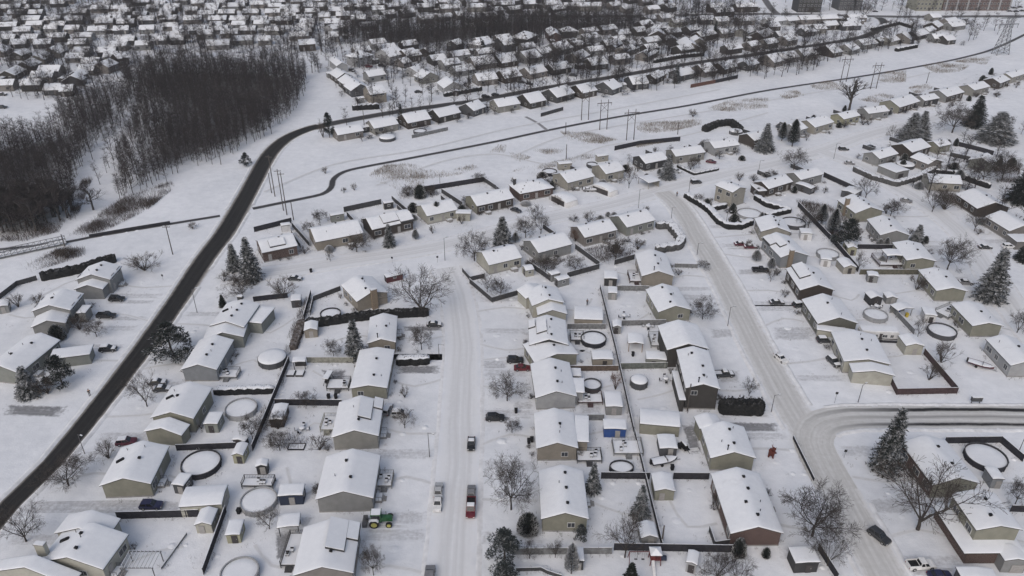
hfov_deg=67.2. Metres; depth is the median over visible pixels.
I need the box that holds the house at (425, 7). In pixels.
[417,3,434,11]
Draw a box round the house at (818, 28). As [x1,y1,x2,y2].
[810,24,827,33]
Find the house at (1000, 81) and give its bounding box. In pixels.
[983,74,1010,88]
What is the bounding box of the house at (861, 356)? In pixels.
[816,324,894,385]
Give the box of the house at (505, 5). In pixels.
[494,0,514,8]
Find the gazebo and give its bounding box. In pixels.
[627,332,643,351]
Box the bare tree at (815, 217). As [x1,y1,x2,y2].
[795,205,823,227]
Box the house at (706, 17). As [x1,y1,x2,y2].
[697,15,713,24]
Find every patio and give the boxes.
[274,528,300,562]
[301,516,315,527]
[319,368,348,378]
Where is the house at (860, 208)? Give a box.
[837,194,883,222]
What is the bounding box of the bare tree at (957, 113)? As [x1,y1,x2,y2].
[931,100,979,132]
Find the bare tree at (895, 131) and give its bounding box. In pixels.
[885,125,901,136]
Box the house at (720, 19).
[713,16,728,25]
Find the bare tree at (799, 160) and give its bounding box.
[777,146,812,169]
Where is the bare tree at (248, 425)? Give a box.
[238,412,263,438]
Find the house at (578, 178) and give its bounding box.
[552,166,594,190]
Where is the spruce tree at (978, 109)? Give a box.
[962,95,988,129]
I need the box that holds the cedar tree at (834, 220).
[826,208,841,231]
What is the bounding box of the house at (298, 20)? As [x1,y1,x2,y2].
[296,14,311,22]
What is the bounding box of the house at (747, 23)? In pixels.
[733,16,754,25]
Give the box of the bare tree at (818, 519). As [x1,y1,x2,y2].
[777,478,866,551]
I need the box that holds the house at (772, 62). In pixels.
[757,53,784,66]
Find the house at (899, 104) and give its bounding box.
[879,94,919,113]
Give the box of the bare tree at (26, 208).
[11,197,32,225]
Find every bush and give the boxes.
[4,293,22,306]
[28,373,54,399]
[29,293,43,304]
[47,324,66,340]
[55,245,77,256]
[65,311,86,329]
[93,438,115,463]
[120,250,162,270]
[214,269,230,280]
[265,273,298,297]
[265,410,290,428]
[298,245,310,253]
[305,432,330,450]
[317,120,324,136]
[399,385,407,397]
[402,184,413,195]
[407,202,416,212]
[413,184,426,198]
[426,183,436,194]
[456,213,465,223]
[457,205,466,208]
[516,511,539,537]
[537,171,547,176]
[568,230,579,241]
[582,211,595,221]
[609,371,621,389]
[622,164,630,171]
[630,238,645,249]
[688,109,698,116]
[692,194,704,204]
[703,198,711,204]
[709,503,717,509]
[710,491,717,504]
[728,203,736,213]
[728,214,739,221]
[731,537,746,558]
[735,172,743,180]
[738,155,745,160]
[748,173,760,181]
[761,547,770,558]
[780,288,789,296]
[791,185,797,193]
[835,122,841,127]
[899,153,908,160]
[912,275,927,289]
[919,359,945,379]
[923,236,928,243]
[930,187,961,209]
[932,338,964,363]
[949,162,960,169]
[953,138,958,145]
[978,75,985,80]
[988,68,993,74]
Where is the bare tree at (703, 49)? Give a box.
[693,39,708,55]
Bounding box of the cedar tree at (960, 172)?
[954,169,965,178]
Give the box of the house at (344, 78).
[337,74,358,89]
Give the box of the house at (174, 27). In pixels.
[172,25,182,29]
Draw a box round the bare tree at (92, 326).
[77,318,106,336]
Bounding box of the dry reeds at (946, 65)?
[924,62,967,73]
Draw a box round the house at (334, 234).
[307,219,362,250]
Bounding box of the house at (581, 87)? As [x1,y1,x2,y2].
[572,82,597,98]
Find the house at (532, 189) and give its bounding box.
[508,178,553,201]
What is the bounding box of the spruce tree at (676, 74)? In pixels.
[672,62,680,83]
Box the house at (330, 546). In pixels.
[292,516,360,575]
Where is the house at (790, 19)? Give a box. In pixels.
[785,16,799,24]
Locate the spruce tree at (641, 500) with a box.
[629,485,650,521]
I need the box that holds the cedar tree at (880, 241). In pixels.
[876,238,883,244]
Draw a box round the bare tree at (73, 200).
[58,191,74,215]
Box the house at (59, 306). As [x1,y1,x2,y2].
[31,288,92,334]
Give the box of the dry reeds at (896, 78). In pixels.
[879,70,906,82]
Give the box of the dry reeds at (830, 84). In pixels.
[812,81,845,89]
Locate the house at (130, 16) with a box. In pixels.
[113,15,132,19]
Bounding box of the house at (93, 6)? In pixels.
[90,4,110,12]
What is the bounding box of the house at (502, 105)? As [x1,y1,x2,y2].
[489,96,520,112]
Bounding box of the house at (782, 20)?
[760,16,786,25]
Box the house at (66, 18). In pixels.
[64,15,86,24]
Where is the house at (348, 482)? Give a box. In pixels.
[315,448,386,512]
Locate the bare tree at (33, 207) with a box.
[22,198,43,225]
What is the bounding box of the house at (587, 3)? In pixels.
[576,2,601,10]
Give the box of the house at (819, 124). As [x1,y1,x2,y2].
[801,115,833,134]
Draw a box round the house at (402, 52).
[399,47,417,61]
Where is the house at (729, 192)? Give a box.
[714,180,745,206]
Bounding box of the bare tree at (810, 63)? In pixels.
[803,56,815,68]
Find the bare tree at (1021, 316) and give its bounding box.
[1008,309,1023,333]
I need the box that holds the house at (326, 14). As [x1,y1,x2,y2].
[318,12,330,20]
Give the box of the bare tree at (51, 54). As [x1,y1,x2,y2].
[41,47,59,64]
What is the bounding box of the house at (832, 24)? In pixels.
[818,20,838,29]
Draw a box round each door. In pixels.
[0,307,6,313]
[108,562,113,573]
[177,487,182,493]
[198,526,205,533]
[208,426,214,432]
[223,495,228,508]
[231,536,238,543]
[236,457,242,463]
[260,467,265,473]
[289,497,295,504]
[611,408,616,414]
[615,431,619,437]
[659,493,664,500]
[668,449,673,454]
[687,564,693,573]
[805,565,812,572]
[994,481,1001,488]
[1009,565,1023,572]
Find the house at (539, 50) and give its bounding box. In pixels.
[536,47,551,56]
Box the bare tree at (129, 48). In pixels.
[122,45,136,53]
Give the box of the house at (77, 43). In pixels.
[67,38,88,48]
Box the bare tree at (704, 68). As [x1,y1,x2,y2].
[696,61,708,81]
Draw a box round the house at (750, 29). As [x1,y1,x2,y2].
[734,25,755,36]
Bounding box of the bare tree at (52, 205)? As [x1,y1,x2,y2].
[46,193,60,216]
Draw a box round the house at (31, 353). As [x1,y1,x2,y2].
[0,333,94,383]
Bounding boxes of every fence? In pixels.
[0,275,36,298]
[89,221,169,236]
[115,509,198,518]
[161,532,186,568]
[175,442,235,450]
[202,505,226,573]
[251,355,289,450]
[253,292,287,301]
[254,217,291,231]
[274,399,341,405]
[291,222,309,245]
[303,289,310,317]
[306,357,353,362]
[309,286,340,314]
[343,199,381,211]
[391,195,406,208]
[412,127,447,137]
[424,177,483,190]
[441,188,461,204]
[462,268,484,279]
[469,278,517,301]
[484,177,495,188]
[512,547,612,554]
[516,566,561,575]
[527,260,547,278]
[541,107,562,116]
[543,224,553,232]
[567,264,599,276]
[567,323,605,328]
[570,365,618,370]
[575,244,599,263]
[587,414,603,419]
[600,284,633,431]
[601,472,649,478]
[614,136,680,150]
[614,254,634,264]
[614,542,732,551]
[616,285,648,290]
[620,362,667,368]
[622,319,665,325]
[634,429,662,542]
[673,472,709,479]
[674,263,697,267]
[690,79,715,87]
[709,526,729,543]
[715,75,737,82]
[757,170,771,177]
[790,163,803,169]
[793,435,814,480]
[798,201,858,271]
[817,544,838,575]
[823,172,860,188]
[857,244,892,248]
[859,269,919,274]
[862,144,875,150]
[889,136,902,142]
[890,306,914,333]
[891,348,958,394]
[945,436,1023,461]
[950,152,970,159]
[959,142,993,154]
[1010,505,1023,511]
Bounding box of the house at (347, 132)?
[332,123,363,141]
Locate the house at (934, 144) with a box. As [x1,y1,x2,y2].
[927,138,951,154]
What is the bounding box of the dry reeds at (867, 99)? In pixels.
[858,93,893,102]
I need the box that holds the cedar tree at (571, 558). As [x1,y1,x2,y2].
[564,542,579,573]
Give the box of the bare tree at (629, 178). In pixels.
[622,162,638,183]
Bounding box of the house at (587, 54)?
[565,49,589,63]
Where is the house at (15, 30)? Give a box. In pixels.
[12,26,33,35]
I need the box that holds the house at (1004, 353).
[983,334,1023,376]
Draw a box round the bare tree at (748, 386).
[739,377,760,394]
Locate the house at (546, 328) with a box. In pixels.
[528,315,568,345]
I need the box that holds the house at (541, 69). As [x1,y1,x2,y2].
[519,64,547,78]
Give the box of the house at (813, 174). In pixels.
[785,167,823,185]
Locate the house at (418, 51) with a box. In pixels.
[413,49,421,61]
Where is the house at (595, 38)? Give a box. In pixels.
[577,32,599,43]
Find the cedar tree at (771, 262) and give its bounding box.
[767,257,775,267]
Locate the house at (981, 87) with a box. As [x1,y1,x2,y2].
[958,81,990,96]
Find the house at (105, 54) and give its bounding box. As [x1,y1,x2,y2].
[102,51,117,59]
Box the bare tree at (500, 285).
[487,277,511,297]
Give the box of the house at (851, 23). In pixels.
[838,21,861,30]
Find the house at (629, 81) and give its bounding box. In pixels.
[623,75,649,89]
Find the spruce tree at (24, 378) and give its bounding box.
[13,366,46,402]
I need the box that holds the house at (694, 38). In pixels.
[690,35,703,44]
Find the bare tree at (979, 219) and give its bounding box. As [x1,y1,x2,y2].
[966,203,992,230]
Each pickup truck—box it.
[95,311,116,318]
[466,496,475,517]
[715,368,734,378]
[751,266,768,272]
[905,557,936,571]
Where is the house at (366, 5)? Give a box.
[357,2,376,10]
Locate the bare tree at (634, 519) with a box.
[592,504,644,557]
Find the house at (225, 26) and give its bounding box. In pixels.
[211,25,228,33]
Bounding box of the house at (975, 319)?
[950,300,1003,336]
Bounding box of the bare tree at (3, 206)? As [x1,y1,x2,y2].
[0,195,21,230]
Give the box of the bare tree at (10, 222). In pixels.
[1,209,24,232]
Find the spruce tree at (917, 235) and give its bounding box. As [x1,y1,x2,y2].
[909,224,924,245]
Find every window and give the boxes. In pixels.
[32,362,39,371]
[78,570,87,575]
[118,542,126,557]
[152,477,157,489]
[357,391,363,395]
[561,452,567,456]
[567,522,574,527]
[912,464,919,476]
[952,506,959,515]
[964,521,971,533]
[986,344,992,353]
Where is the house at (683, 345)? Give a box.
[657,319,719,411]
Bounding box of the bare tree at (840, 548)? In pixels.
[812,525,858,566]
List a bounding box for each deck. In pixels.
[219,366,240,381]
[240,474,275,488]
[279,530,302,572]
[319,413,335,434]
[326,376,350,393]
[377,469,393,491]
[570,330,583,344]
[576,447,601,466]
[577,391,602,407]
[611,437,643,458]
[627,270,640,284]
[648,331,659,349]
[871,248,901,268]
[935,302,952,318]
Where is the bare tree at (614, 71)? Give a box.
[609,64,626,79]
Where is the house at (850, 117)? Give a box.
[830,110,860,125]
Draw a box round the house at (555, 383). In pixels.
[530,357,584,409]
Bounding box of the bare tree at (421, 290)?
[380,263,452,317]
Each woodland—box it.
[0,71,133,202]
[88,45,309,197]
[337,3,645,46]
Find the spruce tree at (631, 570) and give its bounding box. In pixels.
[622,561,637,575]
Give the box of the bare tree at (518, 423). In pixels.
[504,418,522,431]
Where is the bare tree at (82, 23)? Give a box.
[76,19,89,30]
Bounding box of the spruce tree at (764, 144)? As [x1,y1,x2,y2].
[752,123,775,154]
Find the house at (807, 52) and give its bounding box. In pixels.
[795,47,818,60]
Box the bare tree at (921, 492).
[870,442,1011,533]
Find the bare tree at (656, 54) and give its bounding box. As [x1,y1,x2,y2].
[653,51,666,59]
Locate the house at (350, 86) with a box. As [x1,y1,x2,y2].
[343,79,367,96]
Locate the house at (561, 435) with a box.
[534,408,588,460]
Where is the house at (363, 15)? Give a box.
[351,14,365,21]
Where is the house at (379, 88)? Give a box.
[362,84,386,103]
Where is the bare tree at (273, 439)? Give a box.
[261,427,294,452]
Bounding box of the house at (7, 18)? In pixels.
[0,16,12,21]
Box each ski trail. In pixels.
[263,89,719,191]
[375,112,767,185]
[512,56,991,156]
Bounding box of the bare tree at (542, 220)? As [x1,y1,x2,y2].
[530,211,549,233]
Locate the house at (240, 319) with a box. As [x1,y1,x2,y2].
[204,295,274,347]
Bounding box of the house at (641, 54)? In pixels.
[635,47,657,61]
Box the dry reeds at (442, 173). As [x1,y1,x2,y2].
[410,165,476,178]
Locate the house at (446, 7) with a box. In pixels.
[440,4,460,12]
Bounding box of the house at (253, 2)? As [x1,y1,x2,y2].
[250,0,271,8]
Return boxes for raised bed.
[286,370,295,376]
[295,370,304,376]
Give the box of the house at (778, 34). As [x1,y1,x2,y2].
[773,29,797,37]
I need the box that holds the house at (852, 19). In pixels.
[843,17,860,22]
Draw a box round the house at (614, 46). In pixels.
[609,39,622,51]
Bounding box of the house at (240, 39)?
[232,35,253,45]
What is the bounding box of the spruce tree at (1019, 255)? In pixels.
[1012,245,1023,264]
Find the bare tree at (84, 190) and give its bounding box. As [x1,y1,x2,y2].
[76,185,105,209]
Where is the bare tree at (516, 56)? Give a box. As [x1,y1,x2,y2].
[513,50,522,68]
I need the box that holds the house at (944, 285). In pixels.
[917,267,967,301]
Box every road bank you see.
[0,126,302,501]
[0,130,314,539]
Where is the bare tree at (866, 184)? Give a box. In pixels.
[852,174,885,197]
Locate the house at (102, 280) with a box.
[74,261,127,298]
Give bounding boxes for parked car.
[98,344,117,352]
[108,294,125,301]
[115,436,137,446]
[138,499,163,510]
[147,378,167,385]
[153,384,171,392]
[287,274,302,280]
[383,403,393,415]
[390,408,409,417]
[424,565,435,575]
[426,320,441,327]
[433,482,442,497]
[433,495,442,511]
[467,436,475,450]
[467,484,475,495]
[485,412,504,421]
[507,355,523,363]
[510,207,521,212]
[514,363,530,371]
[690,179,701,184]
[706,159,716,163]
[734,240,745,246]
[743,243,756,248]
[769,298,784,304]
[773,352,788,363]
[792,300,802,308]
[815,335,830,343]
[825,354,840,367]
[838,146,848,150]
[844,160,854,164]
[866,525,891,545]
[900,197,912,202]
[926,569,951,575]
[958,278,973,285]
[977,243,992,249]
[1001,242,1014,248]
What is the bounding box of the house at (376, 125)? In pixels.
[366,116,398,134]
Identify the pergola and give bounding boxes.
[119,550,163,575]
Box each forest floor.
[0,90,119,246]
[84,63,326,219]
[333,17,653,49]
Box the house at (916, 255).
[892,240,936,268]
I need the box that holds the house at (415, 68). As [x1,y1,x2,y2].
[404,63,426,76]
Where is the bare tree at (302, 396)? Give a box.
[290,387,319,409]
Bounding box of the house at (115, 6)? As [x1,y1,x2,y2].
[110,5,126,11]
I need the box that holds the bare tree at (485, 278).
[477,270,498,291]
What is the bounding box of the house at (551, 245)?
[522,232,572,261]
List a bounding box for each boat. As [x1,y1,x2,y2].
[649,454,679,466]
[966,357,995,370]
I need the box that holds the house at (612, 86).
[594,78,622,94]
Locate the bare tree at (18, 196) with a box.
[3,188,43,219]
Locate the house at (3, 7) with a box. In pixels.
[0,4,23,12]
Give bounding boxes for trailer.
[384,270,402,282]
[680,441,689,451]
[857,325,899,342]
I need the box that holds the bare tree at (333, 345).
[322,338,343,356]
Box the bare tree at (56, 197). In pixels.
[38,184,62,219]
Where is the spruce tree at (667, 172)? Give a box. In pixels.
[657,154,675,180]
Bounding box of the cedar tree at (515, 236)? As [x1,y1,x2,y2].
[511,232,518,241]
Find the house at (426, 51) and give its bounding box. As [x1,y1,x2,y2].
[419,46,435,56]
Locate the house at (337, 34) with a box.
[328,31,338,42]
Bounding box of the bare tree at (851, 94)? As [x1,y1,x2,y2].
[838,77,874,110]
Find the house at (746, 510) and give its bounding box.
[710,467,783,545]
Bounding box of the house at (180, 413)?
[143,381,213,444]
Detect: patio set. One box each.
[294,422,309,434]
[618,311,629,318]
[642,323,654,329]
[659,373,671,382]
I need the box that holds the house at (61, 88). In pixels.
[58,84,76,96]
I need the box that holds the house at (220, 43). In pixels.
[206,39,230,50]
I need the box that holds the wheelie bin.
[236,507,241,513]
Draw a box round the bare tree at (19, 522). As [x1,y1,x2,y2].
[0,492,46,541]
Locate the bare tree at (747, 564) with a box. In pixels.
[728,544,757,575]
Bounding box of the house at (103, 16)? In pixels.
[91,15,111,19]
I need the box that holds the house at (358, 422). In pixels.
[331,395,390,449]
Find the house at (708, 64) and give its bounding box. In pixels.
[691,62,716,77]
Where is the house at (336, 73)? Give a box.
[329,67,352,83]
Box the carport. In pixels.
[638,174,660,188]
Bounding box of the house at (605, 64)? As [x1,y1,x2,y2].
[582,56,608,70]
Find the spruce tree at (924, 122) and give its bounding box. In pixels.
[919,110,932,138]
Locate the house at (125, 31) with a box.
[112,25,130,34]
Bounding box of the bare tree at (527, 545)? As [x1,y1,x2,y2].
[522,537,543,558]
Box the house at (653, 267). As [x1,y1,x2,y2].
[635,249,674,285]
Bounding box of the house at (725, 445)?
[694,412,755,470]
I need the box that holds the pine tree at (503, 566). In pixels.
[488,560,519,575]
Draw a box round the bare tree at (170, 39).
[164,35,178,43]
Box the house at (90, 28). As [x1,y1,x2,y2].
[87,25,109,34]
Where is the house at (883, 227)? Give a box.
[866,215,910,243]
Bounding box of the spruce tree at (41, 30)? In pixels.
[39,25,47,38]
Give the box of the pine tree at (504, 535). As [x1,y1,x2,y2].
[484,527,521,568]
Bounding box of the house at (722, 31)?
[717,28,733,37]
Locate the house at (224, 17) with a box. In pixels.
[208,15,228,23]
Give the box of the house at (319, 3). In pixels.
[314,2,327,10]
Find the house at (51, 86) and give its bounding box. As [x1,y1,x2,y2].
[42,83,61,95]
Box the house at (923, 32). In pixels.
[907,28,929,40]
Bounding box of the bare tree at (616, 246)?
[599,233,631,262]
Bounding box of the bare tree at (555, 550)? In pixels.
[544,538,561,557]
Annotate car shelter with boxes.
[549,191,577,207]
[590,182,617,196]
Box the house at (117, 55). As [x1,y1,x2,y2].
[111,52,128,65]
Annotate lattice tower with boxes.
[991,17,1020,55]
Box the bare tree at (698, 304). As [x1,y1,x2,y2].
[690,293,720,319]
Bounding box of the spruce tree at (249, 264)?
[238,237,264,285]
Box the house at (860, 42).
[854,37,877,49]
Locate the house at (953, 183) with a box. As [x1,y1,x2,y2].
[921,173,962,191]
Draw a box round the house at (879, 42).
[874,36,884,45]
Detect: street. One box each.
[20,35,153,37]
[62,4,92,15]
[220,110,965,284]
[427,266,480,575]
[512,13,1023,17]
[652,190,908,575]
[792,405,1023,489]
[817,150,1023,341]
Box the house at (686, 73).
[668,66,693,80]
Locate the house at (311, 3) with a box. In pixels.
[303,2,312,9]
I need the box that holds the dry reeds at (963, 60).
[955,57,991,63]
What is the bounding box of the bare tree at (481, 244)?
[454,230,490,260]
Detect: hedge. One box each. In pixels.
[39,254,116,280]
[213,384,274,395]
[289,319,304,349]
[305,307,428,326]
[352,102,378,110]
[395,354,430,365]
[443,86,481,96]
[653,52,704,62]
[655,220,685,252]
[677,165,718,174]
[683,193,753,229]
[701,119,743,131]
[711,202,727,209]
[718,395,765,416]
[753,194,789,209]
[765,207,791,215]
[852,166,936,186]
[870,20,911,30]
[894,44,917,51]
[935,168,953,174]
[952,170,990,188]
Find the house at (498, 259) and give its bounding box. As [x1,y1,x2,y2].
[476,244,521,274]
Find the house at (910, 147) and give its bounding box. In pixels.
[890,138,930,156]
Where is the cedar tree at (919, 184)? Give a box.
[914,181,924,188]
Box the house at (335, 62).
[328,56,347,71]
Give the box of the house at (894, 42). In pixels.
[883,35,900,45]
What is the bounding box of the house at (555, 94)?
[541,84,574,102]
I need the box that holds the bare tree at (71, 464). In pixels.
[28,447,99,492]
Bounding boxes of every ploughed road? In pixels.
[0,123,319,529]
[316,17,887,127]
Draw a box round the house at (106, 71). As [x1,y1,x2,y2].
[96,58,119,73]
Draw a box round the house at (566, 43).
[543,41,572,54]
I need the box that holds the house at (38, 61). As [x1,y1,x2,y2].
[17,57,41,71]
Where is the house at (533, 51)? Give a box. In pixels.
[517,48,541,64]
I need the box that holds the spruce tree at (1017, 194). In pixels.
[1001,172,1023,206]
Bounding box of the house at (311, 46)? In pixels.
[298,38,315,51]
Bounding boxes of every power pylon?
[579,91,592,119]
[597,99,611,129]
[626,109,639,139]
[840,56,851,81]
[870,63,883,88]
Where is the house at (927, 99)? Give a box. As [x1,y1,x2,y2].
[915,93,939,106]
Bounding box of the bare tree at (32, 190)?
[20,188,37,218]
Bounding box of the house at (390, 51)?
[374,46,401,64]
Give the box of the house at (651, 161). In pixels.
[632,151,666,170]
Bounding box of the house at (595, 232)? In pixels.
[570,219,617,246]
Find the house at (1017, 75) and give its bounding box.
[998,68,1023,83]
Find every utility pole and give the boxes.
[162,225,172,254]
[268,155,274,195]
[274,170,283,210]
[277,172,286,214]
[686,384,691,411]
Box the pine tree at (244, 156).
[238,152,251,165]
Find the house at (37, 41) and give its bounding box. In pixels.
[32,38,53,48]
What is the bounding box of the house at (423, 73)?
[413,69,438,83]
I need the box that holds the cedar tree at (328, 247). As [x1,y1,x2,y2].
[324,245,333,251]
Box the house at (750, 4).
[733,2,758,12]
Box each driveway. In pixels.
[0,404,73,417]
[0,533,58,545]
[24,500,177,512]
[60,344,129,349]
[69,325,143,331]
[73,451,117,461]
[90,431,147,441]
[98,316,149,320]
[102,300,158,303]
[105,293,166,298]
[131,381,188,388]
[182,311,219,316]
[358,517,409,527]
[360,528,425,542]
[365,511,426,525]
[371,448,434,459]
[394,354,441,359]
[394,354,441,362]
[394,365,440,373]
[400,326,441,331]
[475,296,517,301]
[481,328,527,333]
[481,530,548,546]
[483,368,531,377]
[483,409,539,416]
[483,460,542,471]
[484,359,508,367]
[484,408,511,421]
[512,400,533,420]
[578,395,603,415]
[675,286,711,290]
[680,421,703,456]
[682,294,715,299]
[707,225,754,227]
[708,328,732,338]
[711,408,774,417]
[718,243,761,247]
[718,370,741,383]
[724,248,757,249]
[726,421,783,431]
[736,269,763,274]
[746,432,790,440]
[753,301,802,305]
[755,305,801,311]
[770,326,815,341]
[771,545,849,561]
[794,374,850,382]
[835,445,879,456]
[866,496,918,514]
[876,205,915,208]
[903,555,980,567]
[913,568,955,575]
[924,245,955,249]
[927,249,959,252]
[954,276,974,280]
[982,239,1005,243]
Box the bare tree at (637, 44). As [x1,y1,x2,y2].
[631,36,642,46]
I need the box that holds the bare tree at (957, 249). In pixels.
[937,232,980,272]
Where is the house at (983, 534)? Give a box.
[932,489,1023,563]
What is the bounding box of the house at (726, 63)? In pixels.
[715,59,736,74]
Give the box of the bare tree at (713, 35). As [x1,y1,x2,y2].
[707,31,720,44]
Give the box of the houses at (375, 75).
[0,0,798,91]
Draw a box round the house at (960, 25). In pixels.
[942,21,965,30]
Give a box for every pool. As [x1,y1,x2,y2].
[180,448,221,480]
[219,556,259,575]
[224,397,257,421]
[239,486,277,517]
[257,348,286,369]
[320,307,340,316]
[379,134,395,141]
[413,128,426,133]
[542,168,556,176]
[580,330,606,348]
[584,378,601,393]
[586,162,597,168]
[609,459,633,471]
[629,374,647,389]
[729,128,742,135]
[737,208,760,219]
[782,217,805,229]
[816,248,838,260]
[862,307,888,323]
[896,160,914,169]
[926,322,957,340]
[962,442,1008,471]
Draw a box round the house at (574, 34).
[559,26,577,38]
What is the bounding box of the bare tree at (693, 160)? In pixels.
[688,158,700,168]
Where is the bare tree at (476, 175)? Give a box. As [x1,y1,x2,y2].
[471,171,486,180]
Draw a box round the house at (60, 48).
[45,44,68,58]
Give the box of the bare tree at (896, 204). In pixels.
[883,198,910,218]
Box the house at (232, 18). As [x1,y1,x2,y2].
[229,15,250,22]
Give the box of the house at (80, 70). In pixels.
[67,68,88,77]
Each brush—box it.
[0,218,63,241]
[26,244,84,269]
[74,180,173,234]
[86,201,127,231]
[254,405,272,430]
[268,431,308,447]
[278,344,291,381]
[287,297,311,337]
[397,184,439,198]
[525,257,566,271]
[585,243,634,260]
[796,198,862,237]
[937,189,963,208]
[996,164,1020,182]
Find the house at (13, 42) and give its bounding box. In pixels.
[9,38,29,48]
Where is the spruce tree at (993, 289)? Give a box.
[967,248,1012,307]
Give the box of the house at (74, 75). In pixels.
[62,72,86,85]
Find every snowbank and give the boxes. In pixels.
[220,115,964,285]
[223,110,946,270]
[420,270,444,575]
[459,265,484,575]
[659,200,862,575]
[678,194,914,575]
[823,402,1023,407]
[830,158,1021,341]
[836,428,1023,437]
[844,154,1023,300]
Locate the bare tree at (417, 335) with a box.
[409,324,434,352]
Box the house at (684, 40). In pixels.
[676,36,697,51]
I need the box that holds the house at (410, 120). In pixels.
[397,110,431,129]
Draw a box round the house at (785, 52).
[778,50,799,63]
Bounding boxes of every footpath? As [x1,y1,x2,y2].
[8,314,34,318]
[41,280,77,295]
[53,471,106,484]
[93,312,147,321]
[93,359,118,361]
[107,412,153,417]
[124,544,183,566]
[126,285,171,288]
[143,362,183,369]
[167,474,193,480]
[176,323,209,326]
[230,359,267,371]
[253,544,293,570]
[264,317,295,333]
[285,467,316,494]
[286,422,320,444]
[324,335,367,344]
[361,563,421,574]
[385,427,436,434]
[393,378,440,387]
[393,475,430,484]
[402,335,442,340]
[478,306,525,311]
[482,343,523,350]
[482,497,535,502]
[483,355,524,360]
[483,384,529,390]
[483,433,531,445]
[566,298,592,310]
[575,348,591,354]
[577,348,616,359]
[589,430,602,435]
[594,501,630,516]
[601,383,616,388]
[621,313,649,323]
[637,389,673,400]
[652,435,698,451]
[667,500,717,528]
[673,274,704,278]
[690,309,723,316]
[714,234,753,237]
[718,387,759,391]
[725,253,764,257]
[747,289,789,293]
[752,447,794,451]
[765,317,803,325]
[780,523,831,530]
[787,357,825,364]
[832,294,859,300]
[852,475,910,483]
[885,215,927,216]
[891,528,946,538]
[895,289,921,293]
[935,259,965,262]
[979,480,1014,484]
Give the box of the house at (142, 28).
[139,24,155,33]
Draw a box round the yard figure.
[768,445,776,458]
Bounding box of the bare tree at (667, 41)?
[664,38,672,55]
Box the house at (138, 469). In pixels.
[99,440,170,497]
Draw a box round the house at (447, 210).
[416,199,471,224]
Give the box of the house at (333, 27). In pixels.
[324,22,345,31]
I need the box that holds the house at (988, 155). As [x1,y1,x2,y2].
[967,153,996,172]
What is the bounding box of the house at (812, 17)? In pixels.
[798,14,820,24]
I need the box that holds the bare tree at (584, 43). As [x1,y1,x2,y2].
[577,36,594,47]
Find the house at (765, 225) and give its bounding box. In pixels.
[754,214,790,240]
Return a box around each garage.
[179,484,229,517]
[574,306,602,323]
[639,408,680,436]
[877,162,909,179]
[994,543,1023,572]
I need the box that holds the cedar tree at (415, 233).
[412,229,418,238]
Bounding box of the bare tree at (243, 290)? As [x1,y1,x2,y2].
[216,271,255,298]
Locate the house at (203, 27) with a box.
[189,25,206,34]
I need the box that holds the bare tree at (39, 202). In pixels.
[31,195,47,221]
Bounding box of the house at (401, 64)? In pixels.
[393,56,410,67]
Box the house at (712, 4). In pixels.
[706,3,724,11]
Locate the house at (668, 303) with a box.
[645,283,691,321]
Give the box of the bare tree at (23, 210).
[4,196,30,229]
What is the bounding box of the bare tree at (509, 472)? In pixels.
[483,450,541,514]
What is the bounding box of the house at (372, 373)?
[350,347,394,398]
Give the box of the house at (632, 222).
[609,209,655,235]
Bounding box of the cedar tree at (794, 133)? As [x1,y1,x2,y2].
[787,119,801,146]
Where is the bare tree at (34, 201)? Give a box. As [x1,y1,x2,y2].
[19,190,43,217]
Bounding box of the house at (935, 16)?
[924,13,941,20]
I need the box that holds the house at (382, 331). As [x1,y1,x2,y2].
[367,313,404,352]
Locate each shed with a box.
[0,300,11,313]
[171,472,192,493]
[194,506,218,533]
[203,411,224,432]
[225,519,244,543]
[231,441,249,463]
[232,434,248,443]
[255,457,268,473]
[269,403,288,427]
[277,483,305,505]
[277,513,300,536]
[280,222,290,232]
[290,294,301,307]
[292,356,306,369]
[304,320,318,337]
[329,211,344,221]
[356,96,364,103]
[361,124,369,132]
[382,199,393,209]
[522,264,533,276]
[547,269,560,281]
[554,274,569,287]
[557,160,571,169]
[571,368,581,377]
[575,547,584,569]
[591,350,613,364]
[595,153,608,161]
[603,419,626,437]
[604,270,617,285]
[604,391,622,414]
[608,286,617,299]
[612,319,621,333]
[638,520,657,542]
[645,351,666,367]
[651,471,675,500]
[657,434,677,455]
[685,549,699,573]
[744,36,751,41]
[787,546,820,572]
[795,181,814,194]
[798,228,812,240]
[819,254,831,266]
[836,256,856,273]
[840,186,862,196]
[843,240,857,255]
[863,290,882,305]
[866,271,878,282]
[882,291,897,303]
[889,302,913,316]
[896,333,924,354]
[920,307,937,322]
[954,566,995,575]
[982,466,1004,488]
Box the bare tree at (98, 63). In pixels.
[91,55,102,75]
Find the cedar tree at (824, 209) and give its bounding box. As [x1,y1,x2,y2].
[817,203,828,223]
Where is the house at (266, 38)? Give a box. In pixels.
[257,35,271,44]
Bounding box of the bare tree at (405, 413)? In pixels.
[391,404,418,427]
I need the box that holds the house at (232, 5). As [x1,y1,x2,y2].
[222,2,245,9]
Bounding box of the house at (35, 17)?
[19,15,43,23]
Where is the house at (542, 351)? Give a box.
[523,340,578,364]
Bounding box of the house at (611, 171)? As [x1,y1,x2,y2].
[592,161,624,182]
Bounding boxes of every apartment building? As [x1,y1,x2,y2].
[791,0,822,12]
[831,0,862,10]
[906,0,943,10]
[941,0,1012,10]

